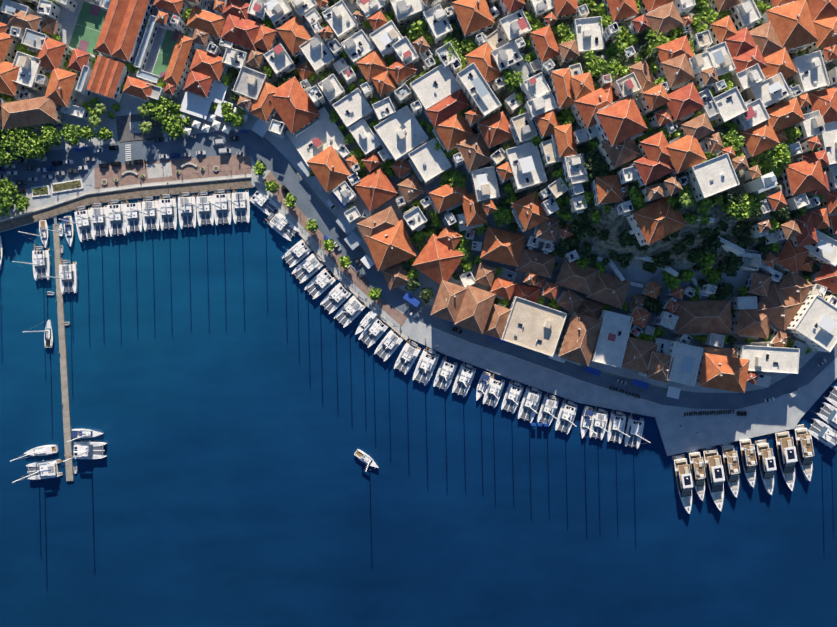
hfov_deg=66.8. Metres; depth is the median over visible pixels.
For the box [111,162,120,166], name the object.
car
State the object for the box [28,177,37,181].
car
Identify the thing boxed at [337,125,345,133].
tree
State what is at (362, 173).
dark tree
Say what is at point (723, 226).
dark tree
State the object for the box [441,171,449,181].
tree
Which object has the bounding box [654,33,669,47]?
tree
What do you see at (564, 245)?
dark tree
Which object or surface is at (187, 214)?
catamaran
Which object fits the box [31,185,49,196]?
planter bed
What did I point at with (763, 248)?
dark tree
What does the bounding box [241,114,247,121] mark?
parasol
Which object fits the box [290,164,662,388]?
awnings
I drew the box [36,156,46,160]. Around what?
car
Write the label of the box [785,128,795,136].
tree
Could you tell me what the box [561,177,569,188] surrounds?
tree
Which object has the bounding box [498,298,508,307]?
tree
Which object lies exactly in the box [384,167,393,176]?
tree
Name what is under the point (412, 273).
tree
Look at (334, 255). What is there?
red promenade paving
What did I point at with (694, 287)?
tree
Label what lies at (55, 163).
car
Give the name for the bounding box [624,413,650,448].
catamaran
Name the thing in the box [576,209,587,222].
dark tree
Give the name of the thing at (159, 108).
tree
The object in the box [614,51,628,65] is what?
dark tree
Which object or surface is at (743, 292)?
tree
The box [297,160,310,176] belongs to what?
shop awning
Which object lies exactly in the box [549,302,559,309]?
tree
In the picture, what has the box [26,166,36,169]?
car
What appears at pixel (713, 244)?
dark tree
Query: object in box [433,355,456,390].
catamaran
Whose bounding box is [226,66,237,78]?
dark tree
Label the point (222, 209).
catamaran
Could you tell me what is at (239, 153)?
car
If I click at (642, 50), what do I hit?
cypress tree
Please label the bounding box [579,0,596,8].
tree
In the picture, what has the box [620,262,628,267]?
dark tree
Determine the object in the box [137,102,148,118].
palm tree
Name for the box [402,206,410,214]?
dark tree
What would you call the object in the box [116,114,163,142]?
plaza paving
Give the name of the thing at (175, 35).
court key
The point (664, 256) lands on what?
dark tree
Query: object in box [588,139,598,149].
tree
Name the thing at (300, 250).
catamaran
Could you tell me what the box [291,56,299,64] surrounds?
dark tree
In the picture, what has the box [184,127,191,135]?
parasol
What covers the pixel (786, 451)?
motor yacht
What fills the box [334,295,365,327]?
catamaran
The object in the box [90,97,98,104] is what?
tree
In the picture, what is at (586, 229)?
dark tree
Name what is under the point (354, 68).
tree
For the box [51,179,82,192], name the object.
planter bed
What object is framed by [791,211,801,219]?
dark tree
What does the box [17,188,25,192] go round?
car
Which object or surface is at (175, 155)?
car
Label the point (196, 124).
parasol
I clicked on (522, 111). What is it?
tree
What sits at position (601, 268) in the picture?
tree
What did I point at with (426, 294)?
dark tree
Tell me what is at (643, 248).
dark tree
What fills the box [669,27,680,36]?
tree
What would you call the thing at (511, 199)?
tree
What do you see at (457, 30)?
dark tree
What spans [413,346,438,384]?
catamaran
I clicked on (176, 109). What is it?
tree
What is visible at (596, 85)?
dark tree
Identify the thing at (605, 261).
dark tree
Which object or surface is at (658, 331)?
tree
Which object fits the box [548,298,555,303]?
tree
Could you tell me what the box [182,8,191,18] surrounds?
tree
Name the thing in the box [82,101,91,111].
tree
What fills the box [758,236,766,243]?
dark tree
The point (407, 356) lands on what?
catamaran
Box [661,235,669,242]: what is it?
dark tree
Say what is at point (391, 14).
tree
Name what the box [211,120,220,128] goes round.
parasol
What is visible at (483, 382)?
sailboat
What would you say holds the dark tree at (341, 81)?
on the terrain at (614, 224)
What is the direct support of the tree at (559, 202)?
on the terrain at (614, 224)
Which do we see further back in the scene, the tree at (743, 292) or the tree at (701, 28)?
the tree at (743, 292)
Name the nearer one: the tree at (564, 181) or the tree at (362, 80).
the tree at (564, 181)
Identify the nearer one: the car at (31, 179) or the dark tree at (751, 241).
the dark tree at (751, 241)
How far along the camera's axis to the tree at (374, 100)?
271.50 m
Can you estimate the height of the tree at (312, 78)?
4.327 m
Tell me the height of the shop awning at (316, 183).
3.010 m
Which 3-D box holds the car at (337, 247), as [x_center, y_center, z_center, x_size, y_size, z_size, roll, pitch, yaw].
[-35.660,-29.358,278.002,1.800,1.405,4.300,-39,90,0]
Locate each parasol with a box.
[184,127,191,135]
[192,120,200,128]
[201,124,210,132]
[207,114,215,121]
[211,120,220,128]
[222,125,230,133]
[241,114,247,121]
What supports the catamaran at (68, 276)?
on the sea water
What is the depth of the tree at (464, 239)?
273.26 m
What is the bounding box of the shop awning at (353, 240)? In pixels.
[344,231,362,249]
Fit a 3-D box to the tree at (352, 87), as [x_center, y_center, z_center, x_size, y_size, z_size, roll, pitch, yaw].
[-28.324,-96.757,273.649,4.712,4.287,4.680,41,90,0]
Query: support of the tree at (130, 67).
on the quay ground at (784, 412)
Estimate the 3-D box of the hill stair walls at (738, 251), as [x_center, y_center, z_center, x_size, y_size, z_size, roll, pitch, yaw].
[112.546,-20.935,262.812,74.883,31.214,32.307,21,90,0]
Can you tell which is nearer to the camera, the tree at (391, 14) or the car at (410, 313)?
the tree at (391, 14)
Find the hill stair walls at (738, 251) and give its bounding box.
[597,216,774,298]
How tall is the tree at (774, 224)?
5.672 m
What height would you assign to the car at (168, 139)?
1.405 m
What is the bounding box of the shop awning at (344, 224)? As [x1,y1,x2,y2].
[336,214,357,234]
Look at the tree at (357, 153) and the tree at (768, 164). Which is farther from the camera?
the tree at (357, 153)
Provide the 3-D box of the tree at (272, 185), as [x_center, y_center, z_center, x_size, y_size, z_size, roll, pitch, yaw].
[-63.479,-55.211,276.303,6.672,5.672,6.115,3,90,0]
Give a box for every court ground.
[69,1,106,54]
[152,29,188,75]
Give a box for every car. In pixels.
[5,164,14,168]
[7,171,16,175]
[17,159,26,162]
[17,180,26,184]
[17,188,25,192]
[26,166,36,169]
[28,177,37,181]
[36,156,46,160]
[36,168,46,172]
[42,175,51,179]
[46,166,55,170]
[52,161,61,165]
[55,171,64,175]
[63,160,72,164]
[67,169,76,173]
[78,166,87,170]
[85,157,94,161]
[93,148,102,152]
[99,163,108,167]
[109,145,118,149]
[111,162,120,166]
[125,161,134,165]
[133,159,142,163]
[153,138,162,142]
[159,154,168,158]
[165,137,174,141]
[170,153,179,157]
[181,153,190,156]
[186,134,195,138]
[196,151,205,154]
[229,136,238,140]
[236,151,245,156]
[281,185,289,193]
[334,242,340,250]
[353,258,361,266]
[407,310,416,317]
[452,327,461,333]
[617,379,626,384]
[737,411,746,415]
[764,397,774,401]
[817,358,826,366]
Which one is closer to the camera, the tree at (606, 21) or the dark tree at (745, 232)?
the tree at (606, 21)
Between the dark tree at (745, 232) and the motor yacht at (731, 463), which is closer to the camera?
the dark tree at (745, 232)
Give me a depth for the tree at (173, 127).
273.71 m
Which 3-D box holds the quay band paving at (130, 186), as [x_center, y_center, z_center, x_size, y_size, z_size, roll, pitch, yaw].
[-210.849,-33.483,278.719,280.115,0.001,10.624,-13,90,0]
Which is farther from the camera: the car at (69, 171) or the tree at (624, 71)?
the car at (69, 171)
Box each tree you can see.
[0,93,6,98]
[0,126,17,166]
[0,177,18,218]
[4,128,24,146]
[6,96,14,101]
[10,127,46,159]
[14,193,30,211]
[16,42,27,53]
[25,2,34,9]
[26,48,34,55]
[31,134,49,152]
[39,123,60,145]
[52,32,60,40]
[60,123,80,145]
[65,52,72,61]
[79,125,95,140]
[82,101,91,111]
[88,107,99,117]
[88,114,101,127]
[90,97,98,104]
[93,102,106,115]
[96,127,112,140]
[108,111,114,118]
[111,102,120,111]
[125,62,134,72]
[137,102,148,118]
[138,120,151,134]
[144,96,175,123]
[159,79,166,87]
[161,114,185,138]
[170,103,180,113]
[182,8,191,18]
[182,117,190,126]
[211,103,217,110]
[221,102,232,114]
[222,71,232,85]
[223,111,235,124]
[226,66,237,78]
[229,93,237,101]
[232,114,244,126]
[235,107,244,115]
[252,160,265,175]
[261,18,273,28]
[263,64,273,76]
[265,180,279,192]
[275,72,292,85]
[283,193,296,208]
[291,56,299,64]
[305,219,318,232]
[308,73,318,82]
[322,239,335,251]
[324,68,335,77]
[327,0,333,6]
[329,109,339,122]
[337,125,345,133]
[338,78,344,86]
[338,255,351,268]
[340,50,346,59]
[343,133,354,143]
[347,83,357,91]
[349,64,357,72]
[350,146,364,159]
[357,77,366,83]
[357,160,365,168]
[357,168,366,177]
[362,20,371,28]
[367,287,381,300]
[369,119,378,130]
[371,97,378,103]
[383,12,392,20]
[383,160,393,169]
[384,55,392,63]
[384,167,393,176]
[387,10,394,18]
[398,26,408,36]
[398,103,409,109]
[401,260,412,271]
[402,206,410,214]
[405,277,421,291]
[406,76,414,85]
[406,268,418,278]
[409,19,428,39]
[409,257,416,264]
[412,200,421,207]
[413,229,427,243]
[417,243,425,251]
[419,70,426,75]
[419,119,426,126]
[419,287,433,302]
[422,221,432,233]
[424,32,433,43]
[425,124,432,131]
[427,229,435,236]
[429,209,439,219]
[430,129,435,137]
[431,217,442,228]
[433,56,440,67]
[434,138,442,150]
[435,229,441,235]
[439,180,449,186]
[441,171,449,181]
[443,38,464,58]
[443,150,449,158]
[444,35,453,41]
[445,169,466,187]
[448,148,458,155]
[451,23,461,36]
[452,222,458,230]
[452,272,460,279]
[454,205,463,213]
[455,241,471,261]
[458,108,467,117]
[459,233,469,244]
[459,260,473,271]
[460,56,466,70]
[461,37,477,53]
[472,255,482,264]
[474,220,488,234]
[491,204,514,226]
[494,267,503,276]
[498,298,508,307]
[499,199,508,208]
[501,68,523,91]
[504,183,513,194]
[505,192,517,204]
[507,223,518,231]
[514,94,524,102]
[516,88,524,96]
[518,106,525,114]
[523,53,534,62]
[524,10,537,27]
[525,37,530,48]
[529,51,536,59]
[531,19,545,31]
[531,135,544,145]
[535,297,544,305]
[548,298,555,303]
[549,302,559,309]
[550,25,557,34]
[552,168,563,179]
[553,162,560,170]
[554,247,565,257]
[555,198,563,206]
[556,22,571,38]
[557,114,563,123]
[557,204,570,213]
[558,218,566,228]
[558,237,572,252]
[560,107,571,117]
[561,33,575,42]
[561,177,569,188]
[563,113,576,124]
[563,196,571,203]
[563,211,572,221]
[570,225,581,233]
[570,233,578,242]
[570,246,578,252]
[572,240,579,246]
[573,218,583,229]
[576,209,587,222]
[576,231,586,238]
[576,257,590,269]
[577,146,588,154]
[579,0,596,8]
[581,222,593,235]
[581,242,591,254]
[582,50,594,61]
[582,191,593,204]
[583,54,608,77]
[583,148,596,161]
[583,154,609,181]
[583,173,591,184]
[587,196,595,207]
[587,254,597,262]
[588,5,595,16]
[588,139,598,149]
[588,227,598,238]
[589,210,601,223]
[592,3,598,15]
[593,82,600,89]
[593,262,600,268]
[596,3,606,15]
[597,230,609,240]
[597,265,606,274]
[598,14,614,29]
[601,257,609,264]
[603,49,611,57]
[603,56,621,78]
[603,204,612,213]
[603,304,611,310]
[608,39,628,56]
[608,250,618,260]
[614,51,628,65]
[615,25,630,41]
[615,254,624,262]
[618,65,629,76]
[618,229,634,245]
[619,302,627,310]
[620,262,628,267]
[621,253,632,263]
[626,33,638,45]
[627,186,639,198]
[631,192,643,206]
[632,331,644,338]
[633,199,645,209]
[634,236,646,247]
[635,0,642,11]
[635,32,641,42]
[635,54,642,63]
[635,244,649,251]
[636,132,644,141]
[638,41,650,54]
[642,262,650,270]
[642,334,656,341]
[643,123,653,131]
[643,128,657,138]
[644,27,662,46]
[644,45,653,56]
[645,49,658,64]
[645,296,663,312]
[647,263,656,273]
[650,62,658,73]
[652,255,664,266]
[653,327,664,336]
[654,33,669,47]
[655,75,666,85]
[658,128,670,139]
[658,175,666,183]
[659,251,671,261]
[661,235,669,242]
[661,270,680,289]
[665,259,674,266]
[667,197,678,206]
[668,32,677,40]
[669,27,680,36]
[670,231,678,238]
[672,130,683,138]
[672,242,687,254]
[673,202,681,210]
[677,192,693,207]
[678,185,691,197]
[680,268,695,283]
[682,234,695,245]
[684,213,698,224]
[687,249,700,262]
[689,39,695,51]
[689,198,698,207]
[690,15,701,29]
[690,110,701,118]
[690,294,699,300]
[691,285,700,293]
[691,335,699,339]
[692,264,700,270]
[695,0,708,11]
[695,10,705,21]
[696,24,708,32]
[697,204,709,213]
[697,227,712,237]
[697,279,707,286]
[698,249,716,269]
[699,335,707,342]
[700,214,709,224]
[701,196,712,208]
[701,235,720,253]
[701,268,711,275]
[704,5,714,14]
[704,11,717,23]
[704,151,715,159]
[705,269,722,284]
[709,294,717,299]
[710,228,720,237]
[713,131,723,140]
[714,195,723,204]
[715,282,734,299]
[717,256,743,276]
[718,73,732,82]
[719,10,731,18]
[719,220,728,231]
[720,192,731,203]
[721,81,733,92]
[721,120,730,127]
[721,128,744,152]
[721,200,742,218]
[726,335,737,344]
[729,122,738,131]
[730,151,743,158]
[730,190,741,203]
[731,227,740,235]
[734,192,762,220]
[736,220,746,227]
[736,233,748,245]
[738,286,748,296]
[742,229,750,236]
[743,222,751,230]
[745,337,754,343]
[746,237,754,246]
[748,148,774,162]
[750,161,761,170]
[754,18,762,27]
[755,0,765,11]
[755,210,761,216]
[757,192,766,200]
[757,244,769,255]
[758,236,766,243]
[759,156,778,174]
[761,3,771,12]
[762,333,771,340]
[769,217,780,233]
[769,242,779,252]
[770,210,779,216]
[771,142,792,168]
[772,167,783,176]
[777,215,790,223]
[778,207,789,219]
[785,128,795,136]
[785,339,793,347]
[786,136,794,143]
[788,80,797,86]
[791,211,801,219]
[793,127,801,138]
[797,50,805,55]
[798,206,806,215]
[802,270,812,276]
[812,263,819,273]
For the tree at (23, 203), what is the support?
on the quay ground at (784, 412)
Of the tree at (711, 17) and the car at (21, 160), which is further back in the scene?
the car at (21, 160)
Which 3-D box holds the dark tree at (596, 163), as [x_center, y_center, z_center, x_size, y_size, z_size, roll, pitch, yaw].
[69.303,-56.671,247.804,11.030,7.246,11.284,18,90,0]
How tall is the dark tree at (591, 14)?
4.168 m
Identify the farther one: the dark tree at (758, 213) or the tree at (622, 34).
the dark tree at (758, 213)
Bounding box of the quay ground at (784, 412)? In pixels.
[0,0,836,455]
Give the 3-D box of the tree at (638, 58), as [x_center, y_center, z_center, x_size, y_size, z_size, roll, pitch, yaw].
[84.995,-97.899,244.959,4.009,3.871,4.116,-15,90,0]
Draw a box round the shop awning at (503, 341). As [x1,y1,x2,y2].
[487,335,505,342]
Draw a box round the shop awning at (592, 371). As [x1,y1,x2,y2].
[584,365,600,375]
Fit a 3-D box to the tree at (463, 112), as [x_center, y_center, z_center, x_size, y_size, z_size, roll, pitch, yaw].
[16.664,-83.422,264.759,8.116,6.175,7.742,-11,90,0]
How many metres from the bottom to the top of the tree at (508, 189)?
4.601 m
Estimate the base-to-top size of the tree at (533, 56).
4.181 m
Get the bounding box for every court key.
[78,40,88,51]
[89,4,100,16]
[171,29,180,41]
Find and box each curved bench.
[121,170,137,175]
[181,162,196,167]
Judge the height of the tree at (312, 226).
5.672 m
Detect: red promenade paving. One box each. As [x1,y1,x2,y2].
[94,155,250,188]
[262,171,407,325]
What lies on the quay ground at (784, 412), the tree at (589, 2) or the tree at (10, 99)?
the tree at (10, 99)
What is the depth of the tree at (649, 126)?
239.69 m
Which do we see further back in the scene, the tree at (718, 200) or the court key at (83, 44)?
the court key at (83, 44)
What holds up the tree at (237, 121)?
on the quay ground at (784, 412)
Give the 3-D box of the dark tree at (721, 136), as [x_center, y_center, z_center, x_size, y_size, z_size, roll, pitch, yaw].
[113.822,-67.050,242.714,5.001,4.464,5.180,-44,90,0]
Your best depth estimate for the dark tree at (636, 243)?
255.73 m
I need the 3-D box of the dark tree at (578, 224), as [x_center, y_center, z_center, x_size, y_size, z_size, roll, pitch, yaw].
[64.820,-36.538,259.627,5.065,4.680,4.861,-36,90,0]
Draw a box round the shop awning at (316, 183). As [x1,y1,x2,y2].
[310,176,323,193]
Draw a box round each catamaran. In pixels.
[12,459,63,482]
[13,244,50,280]
[41,258,77,293]
[59,206,95,241]
[63,441,106,461]
[74,203,108,237]
[92,200,126,236]
[111,199,142,232]
[130,197,159,231]
[148,194,177,230]
[170,192,196,228]
[189,192,213,226]
[207,189,231,225]
[226,189,250,223]
[249,189,277,214]
[264,211,298,240]
[282,239,312,267]
[292,253,324,282]
[304,268,336,298]
[320,282,351,313]
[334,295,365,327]
[358,316,388,347]
[374,329,402,360]
[394,339,420,373]
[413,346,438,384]
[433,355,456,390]
[452,362,475,396]
[483,373,504,407]
[501,380,522,413]
[518,386,541,422]
[537,392,558,424]
[555,398,576,433]
[589,406,610,439]
[607,409,629,443]
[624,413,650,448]
[807,418,836,447]
[815,402,836,428]
[824,386,836,406]
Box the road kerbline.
[350,265,660,404]
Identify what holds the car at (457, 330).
on the road
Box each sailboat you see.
[0,236,1,268]
[10,445,57,461]
[18,220,47,247]
[23,320,52,347]
[45,216,72,246]
[67,429,103,441]
[354,449,377,471]
[355,310,377,334]
[476,371,489,400]
[581,406,596,437]
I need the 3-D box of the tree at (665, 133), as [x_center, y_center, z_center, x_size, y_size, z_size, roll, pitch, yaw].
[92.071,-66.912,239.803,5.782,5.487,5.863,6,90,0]
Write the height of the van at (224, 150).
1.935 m
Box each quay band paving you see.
[0,174,250,221]
[256,185,407,339]
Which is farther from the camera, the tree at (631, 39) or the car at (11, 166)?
the car at (11, 166)
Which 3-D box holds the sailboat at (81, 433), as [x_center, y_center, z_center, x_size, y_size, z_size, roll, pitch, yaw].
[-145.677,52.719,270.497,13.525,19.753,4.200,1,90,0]
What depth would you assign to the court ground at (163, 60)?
278.45 m
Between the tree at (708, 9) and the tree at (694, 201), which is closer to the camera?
the tree at (694, 201)
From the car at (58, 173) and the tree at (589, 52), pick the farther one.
the car at (58, 173)
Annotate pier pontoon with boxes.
[53,224,73,480]
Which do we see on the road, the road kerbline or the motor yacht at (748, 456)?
the road kerbline
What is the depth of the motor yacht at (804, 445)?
277.22 m
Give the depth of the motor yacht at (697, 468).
277.00 m
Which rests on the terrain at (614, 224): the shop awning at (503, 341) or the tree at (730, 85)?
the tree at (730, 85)
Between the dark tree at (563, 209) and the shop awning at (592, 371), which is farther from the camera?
the shop awning at (592, 371)
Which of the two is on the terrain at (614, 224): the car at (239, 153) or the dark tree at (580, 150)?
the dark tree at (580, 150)
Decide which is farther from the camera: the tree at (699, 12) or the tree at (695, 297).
the tree at (695, 297)
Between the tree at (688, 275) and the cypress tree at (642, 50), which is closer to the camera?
the cypress tree at (642, 50)
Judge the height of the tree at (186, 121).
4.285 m
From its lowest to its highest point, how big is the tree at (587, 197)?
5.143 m
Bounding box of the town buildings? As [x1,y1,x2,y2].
[0,0,836,392]
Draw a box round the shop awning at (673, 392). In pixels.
[664,385,680,398]
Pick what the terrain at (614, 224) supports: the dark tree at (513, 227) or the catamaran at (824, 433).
the dark tree at (513, 227)
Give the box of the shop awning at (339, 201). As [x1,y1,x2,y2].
[332,192,350,208]
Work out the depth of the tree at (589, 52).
247.64 m
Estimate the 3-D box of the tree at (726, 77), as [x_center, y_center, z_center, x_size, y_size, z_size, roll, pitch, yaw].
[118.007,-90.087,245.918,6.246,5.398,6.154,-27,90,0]
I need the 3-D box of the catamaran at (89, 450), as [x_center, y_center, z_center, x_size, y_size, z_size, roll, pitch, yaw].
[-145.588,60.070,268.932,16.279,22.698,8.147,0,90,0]
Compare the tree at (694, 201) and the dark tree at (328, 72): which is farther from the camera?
the dark tree at (328, 72)
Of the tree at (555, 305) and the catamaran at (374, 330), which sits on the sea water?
the catamaran at (374, 330)
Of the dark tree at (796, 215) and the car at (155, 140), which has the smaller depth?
the dark tree at (796, 215)
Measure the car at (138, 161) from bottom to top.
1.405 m
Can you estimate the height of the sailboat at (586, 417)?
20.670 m
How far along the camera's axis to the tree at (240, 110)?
275.82 m
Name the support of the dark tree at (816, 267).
on the terrain at (614, 224)
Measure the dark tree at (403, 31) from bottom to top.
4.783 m
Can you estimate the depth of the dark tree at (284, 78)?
273.53 m
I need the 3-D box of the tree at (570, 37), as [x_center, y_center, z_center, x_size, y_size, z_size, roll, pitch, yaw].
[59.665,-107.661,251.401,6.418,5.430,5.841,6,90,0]
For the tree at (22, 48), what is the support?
on the quay ground at (784, 412)
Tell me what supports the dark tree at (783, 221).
on the terrain at (614, 224)
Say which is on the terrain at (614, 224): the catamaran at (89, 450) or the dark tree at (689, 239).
the dark tree at (689, 239)
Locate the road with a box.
[0,130,836,408]
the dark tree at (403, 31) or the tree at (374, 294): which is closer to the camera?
the dark tree at (403, 31)
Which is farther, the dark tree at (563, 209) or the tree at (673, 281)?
the tree at (673, 281)
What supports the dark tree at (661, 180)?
on the terrain at (614, 224)
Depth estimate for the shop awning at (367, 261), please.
275.74 m
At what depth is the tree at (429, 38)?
265.34 m
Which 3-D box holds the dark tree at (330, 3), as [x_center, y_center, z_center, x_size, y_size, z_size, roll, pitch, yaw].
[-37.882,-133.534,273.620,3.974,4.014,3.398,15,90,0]
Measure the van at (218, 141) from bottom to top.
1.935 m
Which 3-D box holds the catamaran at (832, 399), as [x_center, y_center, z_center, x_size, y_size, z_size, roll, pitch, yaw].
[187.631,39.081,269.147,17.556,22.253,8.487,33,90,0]
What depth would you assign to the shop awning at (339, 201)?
275.74 m
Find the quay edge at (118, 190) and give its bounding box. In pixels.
[0,176,250,221]
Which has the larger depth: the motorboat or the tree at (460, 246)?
the motorboat
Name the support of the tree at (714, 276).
on the terrain at (614, 224)
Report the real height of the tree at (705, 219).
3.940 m
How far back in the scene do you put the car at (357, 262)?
277.91 m
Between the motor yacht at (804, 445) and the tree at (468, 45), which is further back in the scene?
the motor yacht at (804, 445)
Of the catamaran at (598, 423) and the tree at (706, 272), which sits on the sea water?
the catamaran at (598, 423)
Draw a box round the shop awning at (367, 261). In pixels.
[360,254,373,268]
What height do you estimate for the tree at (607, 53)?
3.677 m
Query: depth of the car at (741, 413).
277.95 m
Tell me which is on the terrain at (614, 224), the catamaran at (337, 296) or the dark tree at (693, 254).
the dark tree at (693, 254)
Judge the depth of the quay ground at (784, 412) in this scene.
278.72 m
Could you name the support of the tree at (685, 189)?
on the terrain at (614, 224)
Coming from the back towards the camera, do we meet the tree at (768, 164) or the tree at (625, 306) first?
the tree at (625, 306)
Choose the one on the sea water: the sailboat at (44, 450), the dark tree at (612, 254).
the sailboat at (44, 450)
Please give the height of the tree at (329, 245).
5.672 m
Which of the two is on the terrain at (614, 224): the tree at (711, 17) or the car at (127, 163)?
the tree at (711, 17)
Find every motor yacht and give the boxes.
[672,454,692,513]
[687,449,705,500]
[702,446,724,510]
[720,442,739,497]
[739,438,756,487]
[754,439,776,494]
[775,430,797,490]
[794,424,813,480]
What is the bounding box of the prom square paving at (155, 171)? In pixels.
[146,163,171,177]
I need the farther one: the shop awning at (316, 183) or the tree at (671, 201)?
the shop awning at (316, 183)
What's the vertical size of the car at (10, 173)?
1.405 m
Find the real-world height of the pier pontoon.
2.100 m
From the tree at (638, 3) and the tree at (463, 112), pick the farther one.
the tree at (463, 112)
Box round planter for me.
[101,179,107,184]
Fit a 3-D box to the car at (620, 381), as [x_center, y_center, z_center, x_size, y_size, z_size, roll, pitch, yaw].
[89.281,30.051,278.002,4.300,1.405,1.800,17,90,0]
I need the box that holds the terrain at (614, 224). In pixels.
[94,0,836,347]
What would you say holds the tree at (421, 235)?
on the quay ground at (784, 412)
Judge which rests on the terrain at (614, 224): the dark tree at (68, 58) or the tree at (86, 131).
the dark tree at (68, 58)
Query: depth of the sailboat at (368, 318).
278.17 m
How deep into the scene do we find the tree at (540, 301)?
275.03 m
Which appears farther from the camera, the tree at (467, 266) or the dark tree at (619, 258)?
the tree at (467, 266)
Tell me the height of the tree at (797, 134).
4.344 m
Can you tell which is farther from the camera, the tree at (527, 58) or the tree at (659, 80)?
the tree at (527, 58)
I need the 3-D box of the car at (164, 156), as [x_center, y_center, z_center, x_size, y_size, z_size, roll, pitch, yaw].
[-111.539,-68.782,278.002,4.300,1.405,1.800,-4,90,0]
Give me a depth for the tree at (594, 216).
253.12 m
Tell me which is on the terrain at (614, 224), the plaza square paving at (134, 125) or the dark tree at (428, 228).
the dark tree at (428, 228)
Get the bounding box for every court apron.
[66,0,98,56]
[149,29,192,72]
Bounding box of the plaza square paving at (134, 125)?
[129,121,141,133]
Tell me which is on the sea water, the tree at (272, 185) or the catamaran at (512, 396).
the catamaran at (512, 396)
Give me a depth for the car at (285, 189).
277.94 m
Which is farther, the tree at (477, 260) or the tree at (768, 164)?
the tree at (477, 260)
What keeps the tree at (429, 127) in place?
on the terrain at (614, 224)
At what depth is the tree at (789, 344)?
275.19 m
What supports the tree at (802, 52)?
on the terrain at (614, 224)
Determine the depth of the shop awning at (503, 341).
275.74 m
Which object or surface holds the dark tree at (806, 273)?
on the terrain at (614, 224)
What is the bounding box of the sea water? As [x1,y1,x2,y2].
[0,186,836,626]
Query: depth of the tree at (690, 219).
245.49 m
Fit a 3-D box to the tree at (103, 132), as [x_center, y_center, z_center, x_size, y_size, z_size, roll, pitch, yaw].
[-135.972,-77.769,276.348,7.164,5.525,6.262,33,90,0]
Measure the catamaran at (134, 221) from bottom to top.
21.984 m
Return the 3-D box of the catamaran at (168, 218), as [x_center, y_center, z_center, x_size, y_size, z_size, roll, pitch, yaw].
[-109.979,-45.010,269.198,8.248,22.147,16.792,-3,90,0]
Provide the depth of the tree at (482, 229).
271.11 m
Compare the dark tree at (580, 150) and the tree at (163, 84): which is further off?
the tree at (163, 84)
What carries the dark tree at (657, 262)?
on the terrain at (614, 224)
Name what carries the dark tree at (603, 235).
on the terrain at (614, 224)
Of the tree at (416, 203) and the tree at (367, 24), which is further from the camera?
the tree at (416, 203)
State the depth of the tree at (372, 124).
272.83 m
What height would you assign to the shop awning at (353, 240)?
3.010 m
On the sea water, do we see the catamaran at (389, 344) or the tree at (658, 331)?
the catamaran at (389, 344)
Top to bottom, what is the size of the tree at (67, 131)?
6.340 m
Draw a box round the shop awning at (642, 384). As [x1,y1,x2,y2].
[631,378,648,388]
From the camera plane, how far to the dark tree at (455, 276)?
275.97 m
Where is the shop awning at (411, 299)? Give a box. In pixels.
[403,293,419,306]
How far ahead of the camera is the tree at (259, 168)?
274.78 m
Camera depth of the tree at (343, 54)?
271.39 m
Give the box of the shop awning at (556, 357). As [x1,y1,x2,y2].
[549,354,564,362]
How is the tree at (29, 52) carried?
on the quay ground at (784, 412)
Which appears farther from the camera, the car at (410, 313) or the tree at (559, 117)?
the car at (410, 313)
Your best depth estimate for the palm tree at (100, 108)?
273.16 m
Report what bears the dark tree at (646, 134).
on the terrain at (614, 224)
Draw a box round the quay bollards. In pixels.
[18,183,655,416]
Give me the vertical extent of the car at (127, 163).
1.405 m
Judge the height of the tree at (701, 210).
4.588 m
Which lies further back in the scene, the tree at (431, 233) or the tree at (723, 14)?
the tree at (431, 233)
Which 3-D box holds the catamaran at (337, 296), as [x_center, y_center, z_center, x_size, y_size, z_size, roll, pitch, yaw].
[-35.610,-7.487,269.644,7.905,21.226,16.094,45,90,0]
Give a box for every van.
[213,139,224,144]
[219,148,230,153]
[326,199,335,209]
[788,389,799,397]
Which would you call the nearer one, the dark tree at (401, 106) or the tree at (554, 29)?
the tree at (554, 29)
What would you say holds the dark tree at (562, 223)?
on the terrain at (614, 224)
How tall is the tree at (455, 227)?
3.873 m
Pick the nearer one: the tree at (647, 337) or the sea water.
the tree at (647, 337)
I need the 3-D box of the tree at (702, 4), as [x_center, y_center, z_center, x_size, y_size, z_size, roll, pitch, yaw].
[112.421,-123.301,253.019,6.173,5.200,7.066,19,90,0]
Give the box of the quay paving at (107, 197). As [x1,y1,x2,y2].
[0,178,251,231]
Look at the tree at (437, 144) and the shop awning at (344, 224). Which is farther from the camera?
the shop awning at (344, 224)
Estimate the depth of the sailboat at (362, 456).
278.59 m
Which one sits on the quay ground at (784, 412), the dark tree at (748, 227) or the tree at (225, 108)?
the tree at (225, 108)
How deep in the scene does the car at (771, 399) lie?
277.94 m
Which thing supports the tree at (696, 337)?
on the quay ground at (784, 412)
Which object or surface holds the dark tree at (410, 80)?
on the terrain at (614, 224)
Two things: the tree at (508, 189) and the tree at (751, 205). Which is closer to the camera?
the tree at (751, 205)
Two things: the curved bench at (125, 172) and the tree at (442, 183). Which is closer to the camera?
the tree at (442, 183)
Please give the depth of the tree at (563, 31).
250.93 m
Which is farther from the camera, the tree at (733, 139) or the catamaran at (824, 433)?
the catamaran at (824, 433)
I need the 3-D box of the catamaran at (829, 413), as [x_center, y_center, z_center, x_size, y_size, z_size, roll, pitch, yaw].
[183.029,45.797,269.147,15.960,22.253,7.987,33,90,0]
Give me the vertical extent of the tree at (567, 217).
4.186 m
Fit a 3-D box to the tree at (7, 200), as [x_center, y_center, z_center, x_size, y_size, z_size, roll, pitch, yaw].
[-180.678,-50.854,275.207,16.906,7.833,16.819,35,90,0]
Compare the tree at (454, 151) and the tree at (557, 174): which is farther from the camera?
the tree at (454, 151)
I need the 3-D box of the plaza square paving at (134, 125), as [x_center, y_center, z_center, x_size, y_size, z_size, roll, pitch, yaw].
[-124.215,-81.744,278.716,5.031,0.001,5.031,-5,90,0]
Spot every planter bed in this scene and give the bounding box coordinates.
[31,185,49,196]
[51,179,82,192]
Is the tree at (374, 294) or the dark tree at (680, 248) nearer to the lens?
the dark tree at (680, 248)

